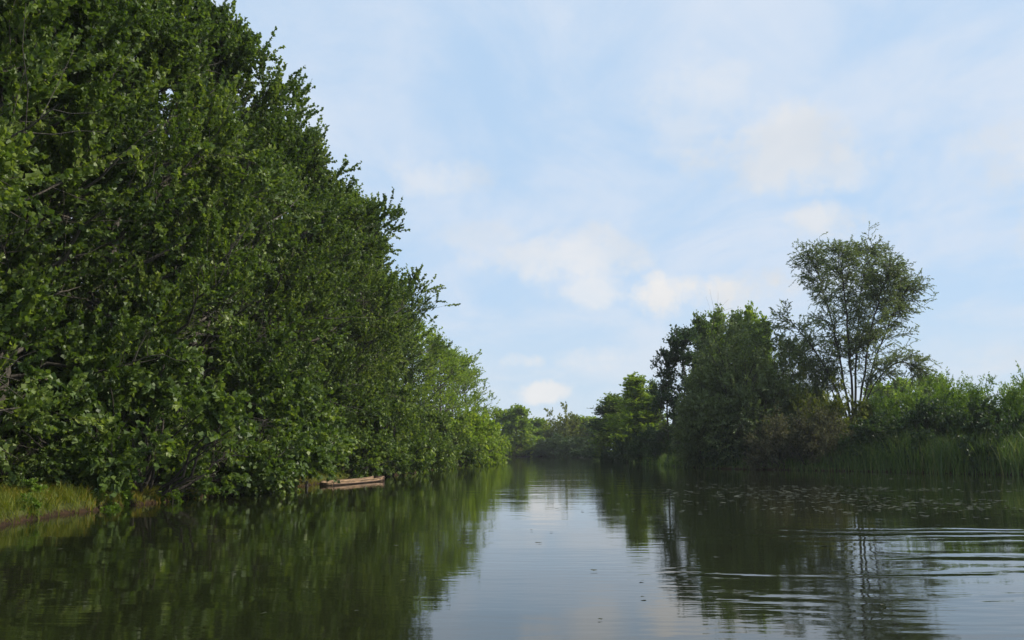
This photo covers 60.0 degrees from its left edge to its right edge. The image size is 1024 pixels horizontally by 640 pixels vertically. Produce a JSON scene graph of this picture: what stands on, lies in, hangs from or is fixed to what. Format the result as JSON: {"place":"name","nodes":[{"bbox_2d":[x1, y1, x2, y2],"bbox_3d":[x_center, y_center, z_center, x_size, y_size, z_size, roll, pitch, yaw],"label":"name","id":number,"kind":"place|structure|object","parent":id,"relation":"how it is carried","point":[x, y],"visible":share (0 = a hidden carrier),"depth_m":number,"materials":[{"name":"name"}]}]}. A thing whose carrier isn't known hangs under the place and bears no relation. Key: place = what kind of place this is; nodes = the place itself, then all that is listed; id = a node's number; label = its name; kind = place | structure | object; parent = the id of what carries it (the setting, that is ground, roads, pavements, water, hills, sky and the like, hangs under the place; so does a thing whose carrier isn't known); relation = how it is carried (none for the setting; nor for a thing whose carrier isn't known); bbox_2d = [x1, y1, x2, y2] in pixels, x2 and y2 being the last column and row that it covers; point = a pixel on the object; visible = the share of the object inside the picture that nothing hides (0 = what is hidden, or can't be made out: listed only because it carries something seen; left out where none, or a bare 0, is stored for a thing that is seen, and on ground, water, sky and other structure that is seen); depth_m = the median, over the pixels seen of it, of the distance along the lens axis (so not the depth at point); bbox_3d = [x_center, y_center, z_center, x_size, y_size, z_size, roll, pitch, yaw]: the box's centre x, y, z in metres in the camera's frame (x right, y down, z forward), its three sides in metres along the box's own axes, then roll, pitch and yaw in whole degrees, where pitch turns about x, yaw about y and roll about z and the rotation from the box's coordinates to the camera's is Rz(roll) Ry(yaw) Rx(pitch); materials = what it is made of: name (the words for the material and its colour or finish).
{"place":"outdoors","nodes":[
{"label":"outdoors","id":0,"kind":"place"},
{"bbox_2d":[0,454,1022,525],"bbox_3d":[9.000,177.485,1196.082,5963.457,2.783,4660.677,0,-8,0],"label":"ground","id":1,"kind":"structure","parent":0,"point":[147,499],"depth_m":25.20,"materials":[{"name":"green plant"}]},
{"bbox_2d":[16,493,42,515],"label":"weed plant","id":2,"kind":"object","parent":1,"relation":"on","point":[36,504],"visible":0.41,"depth_m":19.49,"materials":[{"name":"green plant"}]},
{"bbox_2d":[0,322,67,451],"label":"thicket bush","id":3,"kind":"object","parent":1,"relation":"on","point":[17,370],"visible":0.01,"depth_m":30.98,"materials":[{"name":"green plant"}]},
{"bbox_2d":[7,212,70,362],"bbox_3d":[-20.700,-5.011,28.499,13.377,20.658,12.804,0,-8,1],"label":"poplar tree","id":4,"kind":"object","parent":1,"relation":"on","point":[56,354],"visible":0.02,"depth_m":28.58,"materials":[{"name":"green plant"}]},
{"bbox_2d":[22,478,66,500],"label":"weed plant","id":5,"kind":"object","parent":1,"relation":"on","point":[31,482],"visible":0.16,"depth_m":21.22,"materials":[{"name":"green plant"}]},
{"bbox_2d":[0,429,98,492],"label":"bank shrub","id":6,"kind":"object","parent":1,"relation":"on","point":[43,468],"visible":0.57,"depth_m":22.51,"materials":[{"name":"green plant"}]},
{"bbox_2d":[15,305,118,446],"bbox_3d":[-18.938,2.655,35.818,9.812,9.900,10.232,-5,-10,31],"label":"thicket bush","id":7,"kind":"object","parent":1,"relation":"on","point":[50,359],"visible":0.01,"depth_m":33.76,"materials":[{"name":"green plant"}]},
{"bbox_2d":[0,0,153,481],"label":"poplar tree","id":8,"kind":"object","parent":1,"relation":"on","point":[43,64],"visible":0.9,"depth_m":20.51,"materials":[{"name":"green plant"}]},
{"bbox_2d":[10,67,187,427],"bbox_3d":[-20.503,-4.000,35.038,12.804,20.658,13.377,-6,-10,34],"label":"poplar tree","id":9,"kind":"object","parent":1,"relation":"on","point":[66,214],"depth_m":35.29,"materials":[{"name":"green plant"}]},
{"bbox_2d":[80,488,120,509],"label":"weed plant","id":10,"kind":"object","parent":1,"relation":"on","point":[111,506],"visible":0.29,"depth_m":22.74,"materials":[{"name":"green plant"}]},
{"bbox_2d":[0,0,214,452],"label":"poplar tree","id":11,"kind":"object","parent":1,"relation":"on","point":[84,15],"visible":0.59,"depth_m":24.24,"materials":[{"name":"green plant"}]},
{"bbox_2d":[107,482,134,505],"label":"weed plant","id":12,"kind":"object","parent":1,"relation":"on","point":[126,495],"visible":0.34,"depth_m":24.24,"materials":[{"name":"green plant"}]},
{"bbox_2d":[12,96,231,352],"bbox_3d":[-19.843,-2.977,42.506,12.804,20.658,13.377,4,-9,-23],"label":"poplar tree","id":13,"kind":"object","parent":1,"relation":"on","point":[149,181],"depth_m":43.02,"materials":[{"name":"green plant"}]},
{"bbox_2d":[0,306,262,498],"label":"bank shrub","id":14,"kind":"object","parent":1,"relation":"on","point":[113,457],"visible":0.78,"depth_m":25.36,"materials":[{"name":"green plant"}]},
{"bbox_2d":[1,0,310,451],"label":"poplar tree","id":15,"kind":"object","parent":1,"relation":"on","point":[166,42],"visible":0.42,"depth_m":29.15,"materials":[{"name":"green plant"}]},
{"bbox_2d":[152,482,183,501],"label":"weed plant","id":16,"kind":"object","parent":1,"relation":"on","point":[176,497],"visible":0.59,"depth_m":26.08,"materials":[{"name":"green plant"}]},
{"bbox_2d":[50,0,342,438],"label":"poplar tree","id":17,"kind":"object","parent":1,"relation":"on","point":[220,31],"visible":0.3,"depth_m":36.10,"materials":[{"name":"green plant"}]},
{"bbox_2d":[120,150,280,339],"bbox_3d":[-18.868,-1.450,51.261,13.377,20.114,12.804,-1,-8,9],"label":"poplar tree","id":18,"kind":"object","parent":1,"relation":"on","point":[265,290],"visible":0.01,"depth_m":51.95,"materials":[{"name":"green plant"}]},
{"bbox_2d":[116,386,316,499],"bbox_3d":[-10.926,4.722,30.606,8.036,4.743,7.766,1,-8,-5],"label":"bank shrub","id":19,"kind":"object","parent":1,"relation":"on","point":[263,463],"visible":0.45,"depth_m":29.68,"materials":[{"name":"green plant"}]},
{"bbox_2d":[172,375,349,484],"bbox_3d":[-11.774,5.239,37.662,9.476,6.697,9.158,0,-8,-1],"label":"bank shrub","id":20,"kind":"object","parent":1,"relation":"on","point":[304,428],"visible":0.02,"depth_m":37.79,"materials":[{"name":"green plant"}]},
{"bbox_2d":[154,106,375,407],"bbox_3d":[-12.488,-1.593,41.291,12.286,18.316,10.868,-7,-11,38],"label":"poplar tree","id":21,"kind":"object","parent":1,"relation":"on","point":[302,291],"visible":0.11,"depth_m":41.11,"materials":[{"name":"green plant"}]},
{"bbox_2d":[203,336,357,493],"bbox_3d":[-10.366,4.428,34.584,8.578,7.365,8.268,0,-8,-3],"label":"bank shrub","id":22,"kind":"object","parent":1,"relation":"on","point":[323,422],"visible":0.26,"depth_m":33.40,"materials":[{"name":"green plant"}]},
{"bbox_2d":[203,117,416,466],"bbox_3d":[-12.685,-1.525,48.408,13.194,19.729,12.580,-2,-9,12],"label":"poplar tree","id":23,"kind":"object","parent":1,"relation":"on","point":[317,172],"visible":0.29,"depth_m":48.24,"materials":[{"name":"green plant"}]},
{"bbox_2d":[294,379,357,475],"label":"bank shrub","id":24,"kind":"object","parent":1,"relation":"on","point":[343,431],"depth_m":42.05,"materials":[{"name":"green plant"}]},
{"bbox_2d":[309,230,418,424],"bbox_3d":[-12.233,0.866,62.055,10.324,19.419,11.672,-3,-9,22],"label":"poplar tree","id":25,"kind":"object","parent":1,"relation":"on","point":[382,353],"visible":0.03,"depth_m":62.34,"materials":[{"name":"green plant"}]},
{"bbox_2d":[269,182,460,438],"bbox_3d":[-10.837,0.207,54.990,13.520,18.289,13.066,8,-12,-43],"label":"poplar tree","id":26,"kind":"object","parent":1,"relation":"on","point":[379,278],"visible":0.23,"depth_m":53.96,"materials":[{"name":"green plant"}]},
{"bbox_2d":[317,416,417,478],"bbox_3d":[-8.998,7.182,47.459,7.764,4.604,7.503,-1,-8,5],"label":"bank shrub","id":27,"kind":"object","parent":1,"relation":"on","point":[376,458],"visible":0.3,"depth_m":46.87,"materials":[{"name":"green plant"}]},
{"bbox_2d":[316,267,428,424],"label":"poplar tree","id":28,"kind":"object","parent":1,"relation":"on","point":[411,355],"visible":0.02,"depth_m":70.17,"materials":[{"name":"green plant"}]},
{"bbox_2d":[334,375,438,476],"bbox_3d":[-8.848,6.883,53.130,8.295,8.234,7.996,5,-10,-30],"label":"bank shrub","id":29,"kind":"object","parent":1,"relation":"on","point":[417,448],"visible":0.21,"depth_m":52.31,"materials":[{"name":"green plant"}]},
{"bbox_2d":[398,425,435,473],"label":"bank shrub","id":30,"kind":"object","parent":1,"relation":"on","point":[427,453],"visible":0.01,"depth_m":59.13,"materials":[{"name":"green plant"}]},
{"bbox_2d":[386,279,452,427],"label":"poplar tree","id":31,"kind":"object","parent":1,"relation":"on","point":[410,376],"visible":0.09,"depth_m":80.38,"materials":[{"name":"green plant"}]},
{"bbox_2d":[387,400,457,470],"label":"bank shrub","id":32,"kind":"object","parent":1,"relation":"on","point":[442,451],"visible":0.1,"depth_m":63.44,"materials":[{"name":"green plant"}]},
{"bbox_2d":[395,318,451,410],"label":"poplar tree","id":33,"kind":"object","parent":1,"relation":"on","point":[416,379],"visible":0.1,"depth_m":88.22,"materials":[{"name":"green plant"}]},
{"bbox_2d":[390,322,472,419],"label":"poplar tree","id":34,"kind":"object","parent":1,"relation":"on","point":[444,368],"visible":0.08,"depth_m":97.86,"materials":[{"name":"green plant"}]},
{"bbox_2d":[400,344,489,418],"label":"poplar tree","id":35,"kind":"object","parent":1,"relation":"on","point":[443,388],"visible":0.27,"depth_m":108.03,"materials":[{"name":"green plant"}]},
{"bbox_2d":[424,420,465,469],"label":"bank shrub","id":36,"kind":"object","parent":1,"relation":"on","point":[453,464],"visible":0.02,"depth_m":69.77,"materials":[{"name":"green plant"}]},
{"bbox_2d":[417,403,484,467],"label":"bank shrub","id":37,"kind":"object","parent":1,"relation":"on","point":[469,451],"visible":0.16,"depth_m":78.55,"materials":[{"name":"green plant"}]},
{"bbox_2d":[416,348,499,417],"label":"poplar tree","id":38,"kind":"object","parent":1,"relation":"on","point":[471,371],"visible":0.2,"depth_m":120.27,"materials":[{"name":"green plant"}]},
{"bbox_2d":[429,365,499,419],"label":"poplar tree","id":39,"kind":"object","parent":1,"relation":"on","point":[483,399],"visible":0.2,"depth_m":133.34,"materials":[{"name":"green plant"}]},
{"bbox_2d":[446,417,495,465],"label":"bank shrub","id":40,"kind":"object","parent":1,"relation":"on","point":[482,440],"visible":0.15,"depth_m":87.44,"materials":[{"name":"green plant"}]},
{"bbox_2d":[456,404,505,463],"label":"bank shrub","id":41,"kind":"object","parent":1,"relation":"on","point":[473,419],"visible":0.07,"depth_m":96.65,"materials":[{"name":"green plant"}]},
{"bbox_2d":[477,409,510,462],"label":"bank shrub","id":42,"kind":"object","parent":1,"relation":"on","point":[488,421],"visible":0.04,"depth_m":108.76,"materials":[{"name":"green plant"}]},
{"bbox_2d":[495,429,511,451],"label":"bank shrub","id":43,"kind":"object","parent":1,"relation":"on","point":[504,440],"visible":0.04,"depth_m":133.26,"materials":[{"name":"green plant"}]},
{"bbox_2d":[491,407,528,454],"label":"distant tree","id":44,"kind":"object","parent":1,"relation":"on","point":[499,417],"visible":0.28,"depth_m":201.60,"materials":[{"name":"green plant"}]},
{"bbox_2d":[505,445,525,456],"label":"bush","id":45,"kind":"object","parent":1,"relation":"on","point":[517,448],"visible":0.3,"depth_m":200.71,"materials":[{"name":"green plant"}]},
{"bbox_2d":[496,403,537,456],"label":"distant tree","id":46,"kind":"object","parent":1,"relation":"on","point":[518,412],"visible":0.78,"depth_m":200.58,"materials":[{"name":"green plant"}]},
{"bbox_2d":[516,436,540,455],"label":"bush","id":47,"kind":"object","parent":1,"relation":"on","point":[528,445],"visible":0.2,"depth_m":203.17,"materials":[{"name":"green plant"}]},
{"bbox_2d":[519,417,551,441],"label":"distant tree","id":48,"kind":"object","parent":1,"relation":"on","point":[537,421],"visible":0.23,"depth_m":215.07,"materials":[{"name":"green plant"}]},
{"bbox_2d":[525,439,549,456],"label":"bush","id":49,"kind":"object","parent":1,"relation":"on","point":[541,443],"visible":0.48,"depth_m":199.57,"materials":[{"name":"green plant"}]},
{"bbox_2d":[529,407,560,439],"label":"distant tree","id":50,"kind":"object","parent":1,"relation":"on","point":[552,420],"visible":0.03,"depth_m":218.97,"materials":[{"name":"green plant"}]},
{"bbox_2d":[539,432,573,456],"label":"bush","id":51,"kind":"object","parent":1,"relation":"on","point":[551,448],"visible":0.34,"depth_m":195.59,"materials":[{"name":"green plant"}]},
{"bbox_2d":[542,401,589,440],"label":"distant tree","id":52,"kind":"object","parent":1,"relation":"on","point":[567,425],"visible":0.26,"depth_m":213.88,"materials":[{"name":"green plant"}]},
{"bbox_2d":[552,435,590,457],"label":"bush","id":53,"kind":"object","parent":1,"relation":"on","point":[565,447],"visible":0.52,"depth_m":185.41,"materials":[{"name":"green plant"}]},
{"bbox_2d":[568,444,599,457],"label":"bush","id":54,"kind":"object","parent":1,"relation":"on","point":[585,449],"visible":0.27,"depth_m":171.68,"materials":[{"name":"green plant"}]},
{"bbox_2d":[574,415,595,437],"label":"distant tree","id":55,"kind":"object","parent":1,"relation":"on","point":[583,419],"visible":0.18,"depth_m":216.20,"materials":[{"name":"green plant"}]},
{"bbox_2d":[581,407,614,459],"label":"poplar tree","id":56,"kind":"object","parent":1,"relation":"on","point":[599,412],"visible":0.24,"depth_m":129.10,"materials":[{"name":"green plant"}]},
{"bbox_2d":[599,446,613,460],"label":"bush","id":57,"kind":"object","parent":1,"relation":"on","point":[604,456],"visible":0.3,"depth_m":120.30,"materials":[{"name":"green plant"}]},
{"bbox_2d":[588,392,629,460],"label":"poplar tree","id":58,"kind":"object","parent":1,"relation":"on","point":[608,406],"visible":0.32,"depth_m":126.40,"materials":[{"name":"green plant"}]},
{"bbox_2d":[608,427,636,461],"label":"bush","id":59,"kind":"object","parent":1,"relation":"on","point":[620,454],"visible":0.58,"depth_m":115.49,"materials":[{"name":"green plant"}]},
{"bbox_2d":[602,371,657,450],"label":"poplar tree","id":60,"kind":"object","parent":1,"relation":"on","point":[634,391],"visible":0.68,"depth_m":120.05,"materials":[{"name":"green plant"}]},
{"bbox_2d":[625,425,657,462],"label":"bush","id":61,"kind":"object","parent":1,"relation":"on","point":[632,451],"visible":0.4,"depth_m":106.11,"materials":[{"name":"green plant"}]},
{"bbox_2d":[622,395,669,444],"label":"poplar tree","id":62,"kind":"object","parent":1,"relation":"on","point":[645,414],"visible":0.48,"depth_m":117.91,"materials":[{"name":"green plant"}]},
{"bbox_2d":[647,378,662,424],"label":"poplar tree","id":63,"kind":"object","parent":1,"relation":"on","point":[652,382],"visible":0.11,"depth_m":137.61,"materials":[{"name":"green plant"}]},
{"bbox_2d":[641,423,673,463],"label":"bush","id":64,"kind":"object","parent":1,"relation":"on","point":[655,448],"visible":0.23,"depth_m":95.94,"materials":[{"name":"green plant"}]},
{"bbox_2d":[644,346,678,443],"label":"poplar tree","id":65,"kind":"object","parent":1,"relation":"on","point":[667,373],"visible":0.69,"depth_m":96.60,"materials":[{"name":"green plant"}]},
{"bbox_2d":[664,416,683,462],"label":"bush","id":66,"kind":"object","parent":1,"relation":"on","point":[669,447],"visible":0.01,"depth_m":87.36,"materials":[{"name":"green plant"}]},
{"bbox_2d":[653,324,705,421],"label":"poplar tree","id":67,"kind":"object","parent":1,"relation":"on","point":[686,338],"visible":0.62,"depth_m":95.16,"materials":[{"name":"green plant"}]},
{"bbox_2d":[679,309,721,393],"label":"poplar tree","id":68,"kind":"object","parent":1,"relation":"on","point":[701,326],"visible":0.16,"depth_m":103.57,"materials":[{"name":"green plant"}]},
{"bbox_2d":[666,336,743,467],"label":"willow tree","id":69,"kind":"object","parent":1,"relation":"on","point":[697,446],"visible":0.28,"depth_m":77.47,"materials":[{"name":"green plant"}]},
{"bbox_2d":[706,303,732,369],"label":"poplar tree","id":70,"kind":"object","parent":1,"relation":"on","point":[718,322],"visible":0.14,"depth_m":105.69,"materials":[{"name":"green plant"}]},
{"bbox_2d":[701,404,762,468],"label":"bush","id":71,"kind":"object","parent":1,"relation":"on","point":[714,454],"visible":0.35,"depth_m":72.82,"materials":[{"name":"green plant"}]},
{"bbox_2d":[726,306,748,380],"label":"poplar tree","id":72,"kind":"object","parent":1,"relation":"on","point":[737,315],"visible":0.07,"depth_m":108.70,"materials":[{"name":"green plant"}]},
{"bbox_2d":[668,298,816,467],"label":"willow tree","id":73,"kind":"object","parent":1,"relation":"on","point":[761,390],"visible":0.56,"depth_m":74.52,"materials":[{"name":"green plant"}]},
{"bbox_2d":[732,300,757,372],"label":"poplar tree","id":74,"kind":"object","parent":1,"relation":"on","point":[748,312],"visible":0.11,"depth_m":107.05,"materials":[{"name":"green plant"}]},
{"bbox_2d":[745,311,777,363],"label":"poplar tree","id":75,"kind":"object","parent":1,"relation":"on","point":[756,320],"visible":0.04,"depth_m":104.70,"materials":[{"name":"green plant"}]},
{"bbox_2d":[739,401,807,469],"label":"brown shrub","id":76,"kind":"object","parent":1,"relation":"on","point":[768,443],"visible":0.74,"depth_m":69.03,"materials":[{"name":"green plant"}]},
{"bbox_2d":[744,322,838,410],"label":"willow tree","id":77,"kind":"object","parent":1,"relation":"on","point":[817,391],"visible":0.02,"depth_m":78.93,"materials":[{"name":"green plant"}]},
{"bbox_2d":[597,421,1023,474],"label":"reeds","id":78,"kind":"object","parent":1,"relation":"on","point":[941,459],"visible":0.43,"depth_m":59.59,"materials":[{"name":"green plant"}]},
{"bbox_2d":[776,360,844,435],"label":"olive bush","id":79,"kind":"object","parent":1,"relation":"on","point":[795,401],"visible":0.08,"depth_m":72.76,"materials":[{"name":"green plant"}]},
{"bbox_2d":[775,392,857,465],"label":"brown shrub","id":80,"kind":"object","parent":1,"relation":"on","point":[815,444],"visible":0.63,"depth_m":67.09,"materials":[{"name":"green plant"}]},
{"bbox_2d":[811,374,878,449],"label":"olive bush","id":81,"kind":"object","parent":1,"relation":"on","point":[838,403],"visible":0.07,"depth_m":71.55,"materials":[{"name":"green plant"}]},
{"bbox_2d":[760,221,942,419],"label":"willow tree","id":82,"kind":"object","parent":1,"relation":"on","point":[870,277],"visible":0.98,"depth_m":75.59,"materials":[{"name":"green plant"}]},
{"bbox_2d":[831,406,903,467],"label":"bush","id":83,"kind":"object","parent":1,"relation":"on","point":[867,430],"visible":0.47,"depth_m":64.47,"materials":[{"name":"green plant"}]},
{"bbox_2d":[862,380,900,410],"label":"distant tree","id":84,"kind":"object","parent":1,"relation":"on","point":[873,396],"visible":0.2,"depth_m":158.38,"materials":[{"name":"green plant"}]},
{"bbox_2d":[855,376,930,423],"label":"green shrub","id":85,"kind":"object","parent":1,"relation":"on","point":[882,405],"visible":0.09,"depth_m":71.39,"materials":[{"name":"green plant"}]},
{"bbox_2d":[889,375,927,416],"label":"distant tree","id":86,"kind":"object","parent":1,"relation":"on","point":[896,386],"visible":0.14,"depth_m":163.48,"materials":[{"name":"green plant"}]},
{"bbox_2d":[875,392,966,464],"bbox_3d":[29.261,8.131,62.112,7.048,6.197,6.319,-2,-9,14],"label":"bush","id":87,"kind":"object","parent":1,"relation":"on","point":[924,418],"visible":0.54,"depth_m":61.82,"materials":[{"name":"green plant"}]},
{"bbox_2d":[887,370,965,421],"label":"green shrub","id":88,"kind":"object","parent":1,"relation":"on","point":[928,381],"visible":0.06,"depth_m":70.04,"materials":[{"name":"green plant"}]},
{"bbox_2d":[915,372,952,402],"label":"distant tree","id":89,"kind":"object","parent":1,"relation":"on","point":[925,390],"visible":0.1,"depth_m":169.15,"materials":[{"name":"green plant"}]},
{"bbox_2d":[914,366,993,422],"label":"green shrub","id":90,"kind":"object","parent":1,"relation":"on","point":[956,394],"visible":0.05,"depth_m":67.82,"materials":[{"name":"green plant"}]},
{"bbox_2d":[943,371,1023,419],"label":"green shrub","id":91,"kind":"object","parent":1,"relation":"on","point":[970,389],"visible":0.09,"depth_m":67.37,"materials":[{"name":"green plant"}]},
{"bbox_2d":[944,393,1023,473],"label":"bush","id":92,"kind":"object","parent":1,"relation":"on","point":[991,415],"visible":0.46,"depth_m":57.43,"materials":[{"name":"green plant"}]},
{"bbox_2d":[980,360,1023,429],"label":"green shrub","id":93,"kind":"object","parent":1,"relation":"on","point":[1018,390],"visible":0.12,"depth_m":63.80,"materials":[{"name":"green plant"}]},
{"bbox_2d":[997,393,1023,427],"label":"green shrub","id":94,"kind":"object","parent":1,"relation":"on","point":[1009,408],"visible":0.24,"depth_m":62.99,"materials":[{"name":"green plant"}]},
{"bbox_2d":[0,457,1023,639],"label":"water","id":95,"kind":"structure","parent":0,"point":[318,562],"depth_m":12.19,"materials":[{"name":"green liquid"}]},
{"bbox_2d":[320,476,384,485],"bbox_3d":[-7.266,7.452,40.853,0.904,0.360,6.237,-2,-9,12],"label":"wooden boat","id":96,"kind":"object","parent":95,"relation":"on","point":[355,480],"visible":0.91,"depth_m":40.38,"materials":[{"name":"brown wood"}]},
{"bbox_2d":[27,474,1020,618],"bbox_3d":[13.846,6.184,31.921,43.713,0.034,48.579,0,-8,0],"label":"floating weed","id":97,"kind":"object","parent":95,"relation":"on","point":[958,503],"visible":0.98,"depth_m":25.88,"materials":[{"name":"green plant"}]},
{"bbox_2d":[71,0,1023,443],"label":"sky","id":98,"kind":"structure","parent":0,"point":[584,178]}
]}

